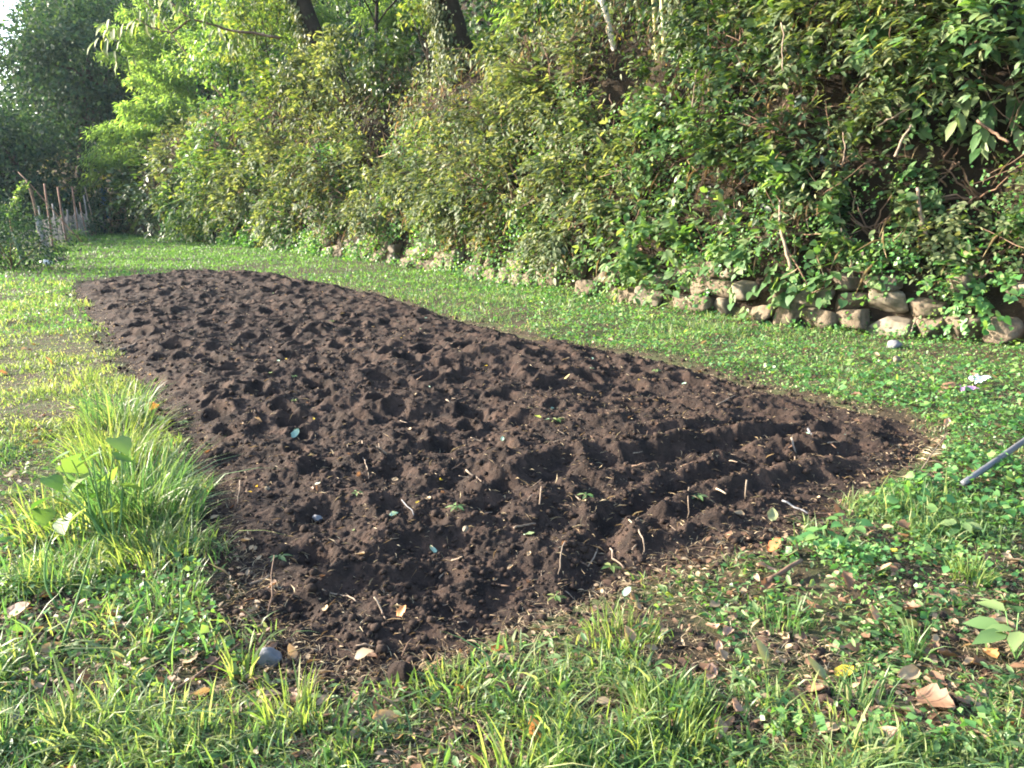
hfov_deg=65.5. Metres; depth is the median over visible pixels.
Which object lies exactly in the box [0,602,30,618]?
fallen leaf
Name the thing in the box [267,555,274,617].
twig
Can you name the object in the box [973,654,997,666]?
fallen leaf
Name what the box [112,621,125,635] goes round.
fallen leaf
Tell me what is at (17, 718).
stone
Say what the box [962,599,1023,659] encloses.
edge weed
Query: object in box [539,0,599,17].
bamboo culm
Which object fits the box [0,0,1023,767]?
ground
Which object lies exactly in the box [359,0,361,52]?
bamboo culm
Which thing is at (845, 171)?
glossy shrub
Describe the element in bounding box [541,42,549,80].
dead stem
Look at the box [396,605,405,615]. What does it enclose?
fallen leaf
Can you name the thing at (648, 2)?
canopy shrub
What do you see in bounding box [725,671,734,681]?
fallen leaf
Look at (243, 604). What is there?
twig
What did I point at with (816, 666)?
fallen leaf
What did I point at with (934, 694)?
fallen leaf
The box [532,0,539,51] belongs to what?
canopy tree
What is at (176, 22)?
feathery bamboo
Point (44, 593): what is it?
fallen leaf
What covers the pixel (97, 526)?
grass blades
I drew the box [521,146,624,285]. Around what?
leafy shrub
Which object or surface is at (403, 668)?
clod
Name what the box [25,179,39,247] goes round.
bent branch
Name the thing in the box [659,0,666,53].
bamboo culm
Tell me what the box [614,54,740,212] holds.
leafy shrub
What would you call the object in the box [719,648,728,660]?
fallen leaf
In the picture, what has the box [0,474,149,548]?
grass tuft
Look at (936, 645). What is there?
fallen leaf
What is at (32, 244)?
wire fence
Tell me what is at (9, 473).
fallen leaf
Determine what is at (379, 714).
fallen leaf
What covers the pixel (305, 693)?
grass tuft
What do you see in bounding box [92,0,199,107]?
feathery bamboo
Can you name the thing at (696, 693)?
broadleaf weeds
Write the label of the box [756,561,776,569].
fallen leaf
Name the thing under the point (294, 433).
fallen leaf
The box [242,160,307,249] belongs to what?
shrub
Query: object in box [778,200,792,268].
dead stem
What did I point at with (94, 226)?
bush
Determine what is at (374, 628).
soil crumbs
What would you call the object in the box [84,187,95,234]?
thin stake
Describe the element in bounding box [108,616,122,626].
fallen leaf
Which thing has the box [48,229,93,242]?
bush
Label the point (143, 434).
grass tuft
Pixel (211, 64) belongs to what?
sapling
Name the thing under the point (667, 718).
fallen leaf
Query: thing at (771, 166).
glossy shrub
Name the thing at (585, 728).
fallen leaf
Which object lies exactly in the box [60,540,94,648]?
stick
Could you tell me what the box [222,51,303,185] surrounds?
shrub
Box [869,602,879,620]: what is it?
fallen leaf
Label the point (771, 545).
fallen leaf
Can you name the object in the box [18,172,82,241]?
bent branch
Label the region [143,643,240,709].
dark stick
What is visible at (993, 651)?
fallen leaf
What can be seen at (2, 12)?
sky
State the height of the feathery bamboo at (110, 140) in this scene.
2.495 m
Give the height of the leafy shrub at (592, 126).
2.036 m
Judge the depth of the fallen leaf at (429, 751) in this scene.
2.21 m
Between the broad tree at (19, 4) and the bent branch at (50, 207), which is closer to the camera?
the bent branch at (50, 207)
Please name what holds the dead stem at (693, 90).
attached to the glossy shrub at (690, 33)
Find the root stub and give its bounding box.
[790,437,795,459]
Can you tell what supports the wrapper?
on the ground at (614, 88)
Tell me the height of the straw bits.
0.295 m
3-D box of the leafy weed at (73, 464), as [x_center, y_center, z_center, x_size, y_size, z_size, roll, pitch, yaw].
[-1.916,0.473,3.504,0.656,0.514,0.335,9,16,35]
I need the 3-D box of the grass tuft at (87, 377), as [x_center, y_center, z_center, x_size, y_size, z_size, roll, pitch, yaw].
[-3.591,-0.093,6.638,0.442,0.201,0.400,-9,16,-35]
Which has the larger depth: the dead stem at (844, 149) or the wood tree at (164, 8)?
the wood tree at (164, 8)
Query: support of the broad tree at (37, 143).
on the ground at (614, 88)
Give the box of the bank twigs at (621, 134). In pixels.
[200,0,1023,292]
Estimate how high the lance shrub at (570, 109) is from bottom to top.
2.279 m
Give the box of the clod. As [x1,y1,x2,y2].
[387,661,413,684]
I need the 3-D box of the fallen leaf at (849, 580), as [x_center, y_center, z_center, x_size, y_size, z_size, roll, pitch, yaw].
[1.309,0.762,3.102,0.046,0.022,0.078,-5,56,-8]
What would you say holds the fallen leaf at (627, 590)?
on the ground at (614, 88)
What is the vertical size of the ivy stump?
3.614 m
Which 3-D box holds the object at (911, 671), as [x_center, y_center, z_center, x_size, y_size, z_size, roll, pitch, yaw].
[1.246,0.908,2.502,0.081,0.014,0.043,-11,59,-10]
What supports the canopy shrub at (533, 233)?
on the ground at (614, 88)
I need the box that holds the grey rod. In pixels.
[960,438,1023,485]
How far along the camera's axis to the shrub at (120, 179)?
35.21 m
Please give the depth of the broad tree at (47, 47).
37.91 m
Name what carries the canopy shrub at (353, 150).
on the ground at (614, 88)
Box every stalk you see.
[249,575,272,585]
[358,643,374,646]
[513,523,535,528]
[558,541,564,574]
[587,546,599,566]
[628,519,644,553]
[687,487,689,518]
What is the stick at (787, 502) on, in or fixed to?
on the tilled soil
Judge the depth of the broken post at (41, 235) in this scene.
21.07 m
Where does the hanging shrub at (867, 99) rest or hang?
on the ground at (614, 88)
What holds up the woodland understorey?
on the ground at (614, 88)
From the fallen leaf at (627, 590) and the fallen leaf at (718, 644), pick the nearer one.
the fallen leaf at (718, 644)
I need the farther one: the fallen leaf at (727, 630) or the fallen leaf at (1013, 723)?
the fallen leaf at (727, 630)
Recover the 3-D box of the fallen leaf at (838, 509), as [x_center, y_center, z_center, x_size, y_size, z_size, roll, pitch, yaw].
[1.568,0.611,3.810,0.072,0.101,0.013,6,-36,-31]
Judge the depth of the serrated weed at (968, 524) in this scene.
3.62 m
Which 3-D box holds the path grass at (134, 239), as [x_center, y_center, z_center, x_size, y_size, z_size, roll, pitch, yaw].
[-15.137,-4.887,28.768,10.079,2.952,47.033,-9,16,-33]
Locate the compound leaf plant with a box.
[945,76,1023,163]
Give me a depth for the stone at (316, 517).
3.77 m
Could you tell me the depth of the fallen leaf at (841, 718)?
2.30 m
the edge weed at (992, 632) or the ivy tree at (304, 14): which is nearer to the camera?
the edge weed at (992, 632)
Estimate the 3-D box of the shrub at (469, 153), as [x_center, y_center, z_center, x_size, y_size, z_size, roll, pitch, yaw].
[-0.675,-4.108,15.248,1.675,2.614,3.249,-8,15,-30]
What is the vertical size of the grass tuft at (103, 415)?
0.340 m
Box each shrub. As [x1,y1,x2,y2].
[89,163,140,230]
[107,130,160,237]
[138,109,198,223]
[144,175,203,241]
[163,122,244,244]
[170,72,252,177]
[186,176,250,245]
[205,38,259,109]
[207,105,292,248]
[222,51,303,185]
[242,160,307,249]
[256,12,297,92]
[266,108,359,231]
[273,23,369,157]
[292,140,372,254]
[322,121,377,206]
[329,143,427,255]
[358,28,416,129]
[368,110,451,229]
[385,132,490,257]
[417,101,540,233]
[427,77,513,191]
[427,190,499,259]
[455,0,564,161]
[466,135,563,263]
[475,57,566,167]
[499,200,576,284]
[505,95,614,233]
[509,18,602,158]
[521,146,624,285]
[560,106,657,259]
[564,61,665,185]
[568,197,651,306]
[587,145,684,287]
[610,182,717,292]
[610,233,719,310]
[612,45,704,155]
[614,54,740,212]
[643,0,744,22]
[646,192,763,306]
[649,0,798,144]
[655,104,805,224]
[680,2,852,224]
[699,139,849,325]
[711,0,799,58]
[738,0,963,91]
[745,67,904,273]
[772,0,1011,167]
[796,52,939,161]
[796,232,896,317]
[800,0,1023,131]
[823,0,1019,162]
[841,0,1000,86]
[864,0,1023,157]
[906,236,1023,334]
[927,0,1023,162]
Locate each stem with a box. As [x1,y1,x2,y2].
[161,588,181,658]
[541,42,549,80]
[692,70,696,106]
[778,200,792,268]
[780,22,784,70]
[787,248,828,292]
[841,132,845,164]
[876,108,909,126]
[894,125,911,156]
[915,187,927,234]
[976,119,1009,142]
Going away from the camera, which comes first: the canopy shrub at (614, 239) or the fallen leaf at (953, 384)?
the fallen leaf at (953, 384)
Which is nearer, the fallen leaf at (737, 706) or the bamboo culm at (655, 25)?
the fallen leaf at (737, 706)
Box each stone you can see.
[2,707,25,730]
[256,647,281,667]
[312,515,321,521]
[462,526,468,531]
[886,340,902,347]
[893,355,900,361]
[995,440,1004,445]
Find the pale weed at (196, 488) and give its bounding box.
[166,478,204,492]
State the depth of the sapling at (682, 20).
11.33 m
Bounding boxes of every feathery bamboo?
[68,141,147,199]
[74,116,178,170]
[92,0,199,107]
[112,91,204,136]
[118,46,202,119]
[155,3,241,98]
[189,0,268,65]
[243,0,361,58]
[476,0,592,43]
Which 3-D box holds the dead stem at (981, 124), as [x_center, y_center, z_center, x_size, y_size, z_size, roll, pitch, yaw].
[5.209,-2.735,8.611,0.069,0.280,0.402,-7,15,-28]
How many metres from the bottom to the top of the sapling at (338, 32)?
2.648 m
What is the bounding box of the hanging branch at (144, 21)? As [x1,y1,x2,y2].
[87,0,279,74]
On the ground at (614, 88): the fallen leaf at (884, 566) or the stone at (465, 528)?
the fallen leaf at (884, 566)
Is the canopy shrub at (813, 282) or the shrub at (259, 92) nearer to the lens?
the canopy shrub at (813, 282)
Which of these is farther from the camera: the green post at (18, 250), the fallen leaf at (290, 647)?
the green post at (18, 250)
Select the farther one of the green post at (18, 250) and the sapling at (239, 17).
the sapling at (239, 17)
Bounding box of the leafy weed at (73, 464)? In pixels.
[30,435,141,539]
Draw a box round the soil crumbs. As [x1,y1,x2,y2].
[0,272,1023,751]
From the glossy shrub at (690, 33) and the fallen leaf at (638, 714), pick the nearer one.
the fallen leaf at (638, 714)
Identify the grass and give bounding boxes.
[0,206,611,335]
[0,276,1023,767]
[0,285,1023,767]
[137,0,1023,291]
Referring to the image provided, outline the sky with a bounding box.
[0,0,195,105]
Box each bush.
[0,173,99,273]
[0,173,101,251]
[0,219,63,264]
[3,246,46,264]
[8,236,53,252]
[34,231,68,250]
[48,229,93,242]
[63,174,133,234]
[63,211,108,236]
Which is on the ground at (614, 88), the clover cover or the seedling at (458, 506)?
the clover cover
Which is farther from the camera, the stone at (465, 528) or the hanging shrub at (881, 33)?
the hanging shrub at (881, 33)
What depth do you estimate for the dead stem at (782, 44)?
9.57 m
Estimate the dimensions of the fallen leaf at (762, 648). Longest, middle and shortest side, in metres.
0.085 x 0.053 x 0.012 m
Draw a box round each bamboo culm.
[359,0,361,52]
[414,15,433,67]
[488,0,512,40]
[536,0,639,34]
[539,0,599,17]
[651,0,659,58]
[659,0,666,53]
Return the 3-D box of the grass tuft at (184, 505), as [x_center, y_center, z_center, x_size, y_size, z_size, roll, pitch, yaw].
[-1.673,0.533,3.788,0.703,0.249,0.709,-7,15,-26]
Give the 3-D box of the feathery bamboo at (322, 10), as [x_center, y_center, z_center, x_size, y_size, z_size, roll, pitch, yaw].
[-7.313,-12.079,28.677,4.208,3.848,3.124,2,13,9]
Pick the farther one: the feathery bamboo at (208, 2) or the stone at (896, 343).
the feathery bamboo at (208, 2)
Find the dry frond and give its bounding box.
[913,432,947,468]
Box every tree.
[0,0,129,49]
[0,0,138,162]
[0,0,184,88]
[0,0,214,213]
[0,75,120,254]
[0,81,38,176]
[0,82,69,234]
[115,0,202,47]
[127,0,275,105]
[180,0,359,112]
[284,0,341,107]
[321,0,397,84]
[348,0,429,69]
[353,0,482,87]
[479,0,627,50]
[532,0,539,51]
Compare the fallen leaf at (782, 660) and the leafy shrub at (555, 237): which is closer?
the fallen leaf at (782, 660)
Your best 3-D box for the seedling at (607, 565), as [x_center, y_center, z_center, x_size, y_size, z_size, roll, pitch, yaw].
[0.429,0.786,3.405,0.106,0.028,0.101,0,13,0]
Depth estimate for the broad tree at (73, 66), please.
47.69 m
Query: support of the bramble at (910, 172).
on the ground at (614, 88)
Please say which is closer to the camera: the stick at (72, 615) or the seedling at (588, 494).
the stick at (72, 615)
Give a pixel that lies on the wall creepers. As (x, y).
(240, 242)
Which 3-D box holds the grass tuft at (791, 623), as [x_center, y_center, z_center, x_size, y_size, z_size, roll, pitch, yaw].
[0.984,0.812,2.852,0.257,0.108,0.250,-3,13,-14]
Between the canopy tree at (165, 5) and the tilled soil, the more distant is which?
the canopy tree at (165, 5)
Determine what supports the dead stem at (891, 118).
attached to the canopy shrub at (935, 93)
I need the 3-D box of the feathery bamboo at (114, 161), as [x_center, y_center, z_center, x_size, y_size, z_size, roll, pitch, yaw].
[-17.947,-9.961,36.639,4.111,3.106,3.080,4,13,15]
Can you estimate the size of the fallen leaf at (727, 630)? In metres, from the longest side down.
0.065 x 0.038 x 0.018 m
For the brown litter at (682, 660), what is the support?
on the ground at (614, 88)
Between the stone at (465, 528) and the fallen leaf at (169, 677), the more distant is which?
the stone at (465, 528)
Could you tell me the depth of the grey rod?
4.38 m
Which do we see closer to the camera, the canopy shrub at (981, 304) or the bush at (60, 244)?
the canopy shrub at (981, 304)
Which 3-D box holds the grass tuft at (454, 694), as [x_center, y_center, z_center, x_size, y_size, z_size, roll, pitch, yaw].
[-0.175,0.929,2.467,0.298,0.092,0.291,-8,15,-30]
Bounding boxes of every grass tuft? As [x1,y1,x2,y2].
[0,393,190,477]
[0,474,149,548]
[3,528,125,594]
[5,417,236,530]
[8,458,155,519]
[54,371,173,427]
[60,360,101,385]
[70,498,226,577]
[93,462,232,531]
[115,556,212,617]
[207,628,276,686]
[242,654,335,731]
[407,653,499,717]
[417,685,600,767]
[579,594,670,658]
[611,671,734,767]
[748,592,822,635]
[823,657,905,714]
[883,477,941,505]
[888,605,946,661]
[941,543,1008,588]
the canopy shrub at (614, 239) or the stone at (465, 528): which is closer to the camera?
the stone at (465, 528)
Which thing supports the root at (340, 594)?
on the tilled soil
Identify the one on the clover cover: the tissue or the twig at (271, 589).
the tissue
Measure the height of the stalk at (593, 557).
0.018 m
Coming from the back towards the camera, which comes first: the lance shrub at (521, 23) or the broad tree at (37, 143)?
the broad tree at (37, 143)
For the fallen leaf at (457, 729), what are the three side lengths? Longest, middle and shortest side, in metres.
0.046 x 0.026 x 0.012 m
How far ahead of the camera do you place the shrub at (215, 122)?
27.40 m
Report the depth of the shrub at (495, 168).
14.71 m
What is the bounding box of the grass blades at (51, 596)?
[44,530,59,609]
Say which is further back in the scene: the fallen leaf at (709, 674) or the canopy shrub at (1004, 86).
the canopy shrub at (1004, 86)
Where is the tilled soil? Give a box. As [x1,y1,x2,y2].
[72,269,928,677]
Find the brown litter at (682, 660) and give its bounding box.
[0,300,1023,767]
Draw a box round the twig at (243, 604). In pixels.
[233,600,253,607]
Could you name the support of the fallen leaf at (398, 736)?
on the ground at (614, 88)
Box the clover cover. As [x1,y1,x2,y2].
[0,265,1023,756]
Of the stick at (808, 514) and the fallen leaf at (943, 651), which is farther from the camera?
the stick at (808, 514)
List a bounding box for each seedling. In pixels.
[269,552,291,561]
[445,502,464,511]
[547,591,565,601]
[577,492,592,498]
[600,562,621,572]
[692,493,707,500]
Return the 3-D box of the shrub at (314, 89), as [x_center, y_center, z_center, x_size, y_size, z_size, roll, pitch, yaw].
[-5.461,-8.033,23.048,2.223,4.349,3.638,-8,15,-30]
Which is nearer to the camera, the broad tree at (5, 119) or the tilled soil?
the tilled soil
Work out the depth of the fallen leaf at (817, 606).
2.92 m
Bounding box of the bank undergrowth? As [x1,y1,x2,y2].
[28,0,1023,304]
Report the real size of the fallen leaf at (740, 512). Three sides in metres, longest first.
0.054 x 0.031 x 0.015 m
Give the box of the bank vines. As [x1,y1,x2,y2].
[144,0,1023,297]
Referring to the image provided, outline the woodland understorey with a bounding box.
[96,0,730,140]
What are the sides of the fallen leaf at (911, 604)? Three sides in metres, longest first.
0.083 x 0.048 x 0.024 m
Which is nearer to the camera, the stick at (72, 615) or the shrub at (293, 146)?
the stick at (72, 615)
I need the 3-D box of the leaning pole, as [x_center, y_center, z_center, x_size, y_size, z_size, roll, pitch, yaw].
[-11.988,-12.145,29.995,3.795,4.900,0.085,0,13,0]
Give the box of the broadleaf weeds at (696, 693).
[0,377,1023,767]
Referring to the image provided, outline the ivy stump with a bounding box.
[562,0,756,77]
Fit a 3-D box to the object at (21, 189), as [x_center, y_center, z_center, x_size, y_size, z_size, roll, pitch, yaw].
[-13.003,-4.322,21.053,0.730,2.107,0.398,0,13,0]
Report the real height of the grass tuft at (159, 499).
0.444 m
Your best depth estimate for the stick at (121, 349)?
8.28 m
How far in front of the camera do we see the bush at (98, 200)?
35.70 m
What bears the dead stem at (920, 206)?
attached to the bramble at (947, 244)
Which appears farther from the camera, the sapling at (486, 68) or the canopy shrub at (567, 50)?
the sapling at (486, 68)
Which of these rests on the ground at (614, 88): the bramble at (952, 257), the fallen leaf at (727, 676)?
the bramble at (952, 257)
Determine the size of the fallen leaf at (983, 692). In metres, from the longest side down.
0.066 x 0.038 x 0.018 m
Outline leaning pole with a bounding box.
[144,0,238,116]
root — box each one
[322,589,355,601]
[373,596,385,618]
[609,548,624,568]
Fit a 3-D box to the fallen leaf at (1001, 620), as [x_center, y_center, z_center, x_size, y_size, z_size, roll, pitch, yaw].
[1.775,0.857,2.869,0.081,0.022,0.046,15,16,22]
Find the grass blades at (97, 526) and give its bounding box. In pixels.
[64,448,122,551]
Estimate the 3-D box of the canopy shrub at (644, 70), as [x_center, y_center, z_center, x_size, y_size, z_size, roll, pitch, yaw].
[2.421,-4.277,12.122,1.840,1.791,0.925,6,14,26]
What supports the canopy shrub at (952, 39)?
on the ground at (614, 88)
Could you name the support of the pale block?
on the ground at (614, 88)
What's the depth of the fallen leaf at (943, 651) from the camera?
2.63 m
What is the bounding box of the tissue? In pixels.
[969,373,990,383]
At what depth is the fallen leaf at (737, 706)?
2.36 m
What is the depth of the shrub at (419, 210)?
16.66 m
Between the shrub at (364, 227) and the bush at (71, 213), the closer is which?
the shrub at (364, 227)
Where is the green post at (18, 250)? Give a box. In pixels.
[13,237,25,263]
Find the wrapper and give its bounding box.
[960,385,978,390]
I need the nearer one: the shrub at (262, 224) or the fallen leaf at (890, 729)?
the fallen leaf at (890, 729)
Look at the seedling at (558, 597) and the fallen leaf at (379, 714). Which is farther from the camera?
the seedling at (558, 597)
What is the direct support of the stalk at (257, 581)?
on the tilled soil
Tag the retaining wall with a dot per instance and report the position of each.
(894, 301)
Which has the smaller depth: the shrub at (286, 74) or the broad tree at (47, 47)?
the shrub at (286, 74)
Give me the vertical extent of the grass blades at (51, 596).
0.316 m
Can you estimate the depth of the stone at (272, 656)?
2.63 m
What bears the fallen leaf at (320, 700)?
on the ground at (614, 88)
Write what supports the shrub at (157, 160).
on the ground at (614, 88)
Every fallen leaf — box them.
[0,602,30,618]
[4,470,15,476]
[31,679,44,688]
[34,590,56,596]
[102,609,120,614]
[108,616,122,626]
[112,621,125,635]
[157,675,174,681]
[179,651,197,662]
[190,687,209,694]
[286,688,301,700]
[287,643,297,659]
[291,428,298,437]
[314,694,329,705]
[350,726,361,738]
[372,709,399,724]
[392,733,403,739]
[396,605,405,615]
[426,748,441,754]
[453,725,461,732]
[491,643,502,651]
[494,676,514,688]
[528,715,541,742]
[551,723,567,748]
[578,723,589,739]
[622,586,630,595]
[624,625,635,643]
[630,593,641,610]
[633,708,646,725]
[658,715,673,732]
[704,662,717,678]
[707,622,719,628]
[715,639,722,650]
[715,716,727,738]
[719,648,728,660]
[721,670,746,679]
[723,625,733,634]
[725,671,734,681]
[732,697,742,711]
[734,510,744,514]
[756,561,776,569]
[756,637,768,662]
[760,577,774,589]
[766,537,780,551]
[767,507,777,520]
[778,657,786,663]
[783,549,797,555]
[805,598,822,608]
[805,682,824,691]
[808,655,825,678]
[809,721,840,732]
[834,503,846,519]
[834,665,853,676]
[837,716,844,725]
[842,570,854,588]
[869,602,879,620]
[873,726,897,746]
[875,563,891,571]
[893,705,910,710]
[896,519,910,530]
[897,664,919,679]
[898,618,917,627]
[901,600,920,609]
[916,683,954,707]
[924,669,946,684]
[930,638,939,647]
[937,646,963,657]
[941,382,960,391]
[944,418,950,426]
[962,657,975,664]
[970,685,987,698]
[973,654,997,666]
[981,733,1003,744]
[983,647,998,657]
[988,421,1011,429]
[994,617,1016,626]
[1001,721,1023,730]
[1020,707,1023,717]
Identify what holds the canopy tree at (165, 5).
on the ground at (614, 88)
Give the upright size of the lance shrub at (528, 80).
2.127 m
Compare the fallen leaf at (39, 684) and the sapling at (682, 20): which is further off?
the sapling at (682, 20)
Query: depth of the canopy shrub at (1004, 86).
8.69 m
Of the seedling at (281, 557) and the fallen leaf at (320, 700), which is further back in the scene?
the seedling at (281, 557)
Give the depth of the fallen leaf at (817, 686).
2.45 m
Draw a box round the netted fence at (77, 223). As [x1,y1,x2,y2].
[37,184,90,249]
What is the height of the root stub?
0.072 m
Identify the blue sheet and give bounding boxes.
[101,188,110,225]
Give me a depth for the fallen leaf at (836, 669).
2.56 m
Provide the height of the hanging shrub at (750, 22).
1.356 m
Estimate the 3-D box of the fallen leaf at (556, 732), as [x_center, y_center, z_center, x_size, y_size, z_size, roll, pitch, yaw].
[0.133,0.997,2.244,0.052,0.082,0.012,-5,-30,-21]
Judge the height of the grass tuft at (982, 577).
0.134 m
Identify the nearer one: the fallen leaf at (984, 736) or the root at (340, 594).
the fallen leaf at (984, 736)
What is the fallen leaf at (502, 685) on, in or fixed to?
on the ground at (614, 88)
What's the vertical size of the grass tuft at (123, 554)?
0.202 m
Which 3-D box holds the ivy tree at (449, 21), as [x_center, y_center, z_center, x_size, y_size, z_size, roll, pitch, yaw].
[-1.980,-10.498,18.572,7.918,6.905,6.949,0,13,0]
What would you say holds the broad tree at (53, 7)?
on the ground at (614, 88)
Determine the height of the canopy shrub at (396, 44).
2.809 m
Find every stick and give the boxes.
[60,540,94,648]
[115,342,135,352]
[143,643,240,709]
[782,500,807,512]
[784,511,858,516]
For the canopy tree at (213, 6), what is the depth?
29.60 m
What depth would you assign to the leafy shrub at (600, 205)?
12.12 m
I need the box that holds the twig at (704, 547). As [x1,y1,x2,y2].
[677,547,730,550]
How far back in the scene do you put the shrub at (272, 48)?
40.31 m
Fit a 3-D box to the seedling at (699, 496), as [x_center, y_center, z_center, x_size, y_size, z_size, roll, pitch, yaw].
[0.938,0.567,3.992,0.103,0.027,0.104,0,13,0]
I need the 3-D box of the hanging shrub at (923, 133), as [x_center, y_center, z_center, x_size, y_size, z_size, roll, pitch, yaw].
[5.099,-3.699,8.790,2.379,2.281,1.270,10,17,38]
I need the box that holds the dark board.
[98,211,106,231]
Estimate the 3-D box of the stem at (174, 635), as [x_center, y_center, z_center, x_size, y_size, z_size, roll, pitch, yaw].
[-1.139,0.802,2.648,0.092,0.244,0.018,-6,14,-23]
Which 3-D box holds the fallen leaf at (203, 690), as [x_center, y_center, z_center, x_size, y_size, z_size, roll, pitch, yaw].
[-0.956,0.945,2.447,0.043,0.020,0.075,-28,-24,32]
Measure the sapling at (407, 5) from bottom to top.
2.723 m
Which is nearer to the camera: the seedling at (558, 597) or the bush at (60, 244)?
the seedling at (558, 597)
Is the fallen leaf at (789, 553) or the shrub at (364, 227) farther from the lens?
the shrub at (364, 227)
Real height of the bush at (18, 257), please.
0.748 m
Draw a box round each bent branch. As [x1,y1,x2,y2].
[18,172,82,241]
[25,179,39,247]
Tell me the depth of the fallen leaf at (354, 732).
2.27 m
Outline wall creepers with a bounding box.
[158,34,1023,342]
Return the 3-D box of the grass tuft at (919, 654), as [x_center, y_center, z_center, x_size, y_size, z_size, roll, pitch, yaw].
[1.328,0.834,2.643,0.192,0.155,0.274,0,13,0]
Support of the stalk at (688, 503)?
on the tilled soil
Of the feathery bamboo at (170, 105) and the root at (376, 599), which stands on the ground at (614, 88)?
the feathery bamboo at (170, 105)
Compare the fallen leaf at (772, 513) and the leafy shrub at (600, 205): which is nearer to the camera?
the fallen leaf at (772, 513)
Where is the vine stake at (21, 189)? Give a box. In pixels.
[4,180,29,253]
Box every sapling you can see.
[171,5,274,118]
[202,0,317,127]
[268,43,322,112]
[308,23,375,115]
[346,28,419,128]
[393,0,440,88]
[478,59,504,104]
[660,0,778,80]
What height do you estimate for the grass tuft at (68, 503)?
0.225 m
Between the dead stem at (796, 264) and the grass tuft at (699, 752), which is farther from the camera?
the dead stem at (796, 264)
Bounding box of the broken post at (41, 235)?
[34,216,48,255]
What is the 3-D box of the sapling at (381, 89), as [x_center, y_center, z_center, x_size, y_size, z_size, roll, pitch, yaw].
[-3.357,-7.947,20.969,1.951,2.769,1.402,0,13,0]
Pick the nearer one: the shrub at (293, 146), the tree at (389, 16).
the shrub at (293, 146)
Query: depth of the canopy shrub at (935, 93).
8.87 m
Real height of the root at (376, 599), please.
0.055 m
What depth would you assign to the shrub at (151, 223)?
32.33 m
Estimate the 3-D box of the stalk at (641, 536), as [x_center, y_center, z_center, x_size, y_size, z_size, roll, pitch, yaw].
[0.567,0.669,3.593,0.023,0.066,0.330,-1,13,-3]
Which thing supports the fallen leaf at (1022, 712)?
on the ground at (614, 88)
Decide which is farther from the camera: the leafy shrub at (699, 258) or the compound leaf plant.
the leafy shrub at (699, 258)
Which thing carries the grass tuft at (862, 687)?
on the ground at (614, 88)
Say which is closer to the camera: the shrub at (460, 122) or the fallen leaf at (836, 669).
the fallen leaf at (836, 669)
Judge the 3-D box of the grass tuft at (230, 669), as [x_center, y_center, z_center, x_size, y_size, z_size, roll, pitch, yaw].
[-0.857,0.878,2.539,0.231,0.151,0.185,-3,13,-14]
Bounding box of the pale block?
[40,260,52,264]
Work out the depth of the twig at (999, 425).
5.43 m
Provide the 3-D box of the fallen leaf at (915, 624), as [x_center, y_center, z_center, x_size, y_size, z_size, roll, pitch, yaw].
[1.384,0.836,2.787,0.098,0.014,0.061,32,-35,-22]
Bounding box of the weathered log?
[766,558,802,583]
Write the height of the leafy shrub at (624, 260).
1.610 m
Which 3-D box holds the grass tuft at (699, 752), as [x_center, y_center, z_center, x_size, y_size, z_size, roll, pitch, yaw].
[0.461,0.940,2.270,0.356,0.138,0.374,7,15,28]
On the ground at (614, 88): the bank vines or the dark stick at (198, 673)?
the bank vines
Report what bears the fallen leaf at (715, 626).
on the ground at (614, 88)
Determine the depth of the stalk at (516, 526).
3.68 m
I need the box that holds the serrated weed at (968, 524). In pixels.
[940,518,983,535]
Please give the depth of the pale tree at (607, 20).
13.68 m
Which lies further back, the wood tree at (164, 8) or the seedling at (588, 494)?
the wood tree at (164, 8)
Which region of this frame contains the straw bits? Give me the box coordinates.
[56,276,985,739]
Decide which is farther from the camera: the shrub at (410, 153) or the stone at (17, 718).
the shrub at (410, 153)
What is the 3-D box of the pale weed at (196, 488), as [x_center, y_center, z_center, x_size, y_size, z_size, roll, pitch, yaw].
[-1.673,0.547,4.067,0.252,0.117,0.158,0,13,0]
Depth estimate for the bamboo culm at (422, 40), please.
27.04 m
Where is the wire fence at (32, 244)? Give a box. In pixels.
[17,230,44,262]
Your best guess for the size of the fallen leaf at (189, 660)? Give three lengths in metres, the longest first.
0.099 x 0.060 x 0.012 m
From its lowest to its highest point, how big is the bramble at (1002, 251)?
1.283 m
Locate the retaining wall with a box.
[262,239,1023,343]
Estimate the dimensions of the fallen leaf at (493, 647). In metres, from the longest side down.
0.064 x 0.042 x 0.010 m
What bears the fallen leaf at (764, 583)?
on the ground at (614, 88)
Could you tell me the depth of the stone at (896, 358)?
7.59 m
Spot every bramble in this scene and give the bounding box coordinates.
[795,161,927,271]
[844,197,982,302]
[866,130,1023,270]
[889,125,968,223]
[918,201,1023,302]

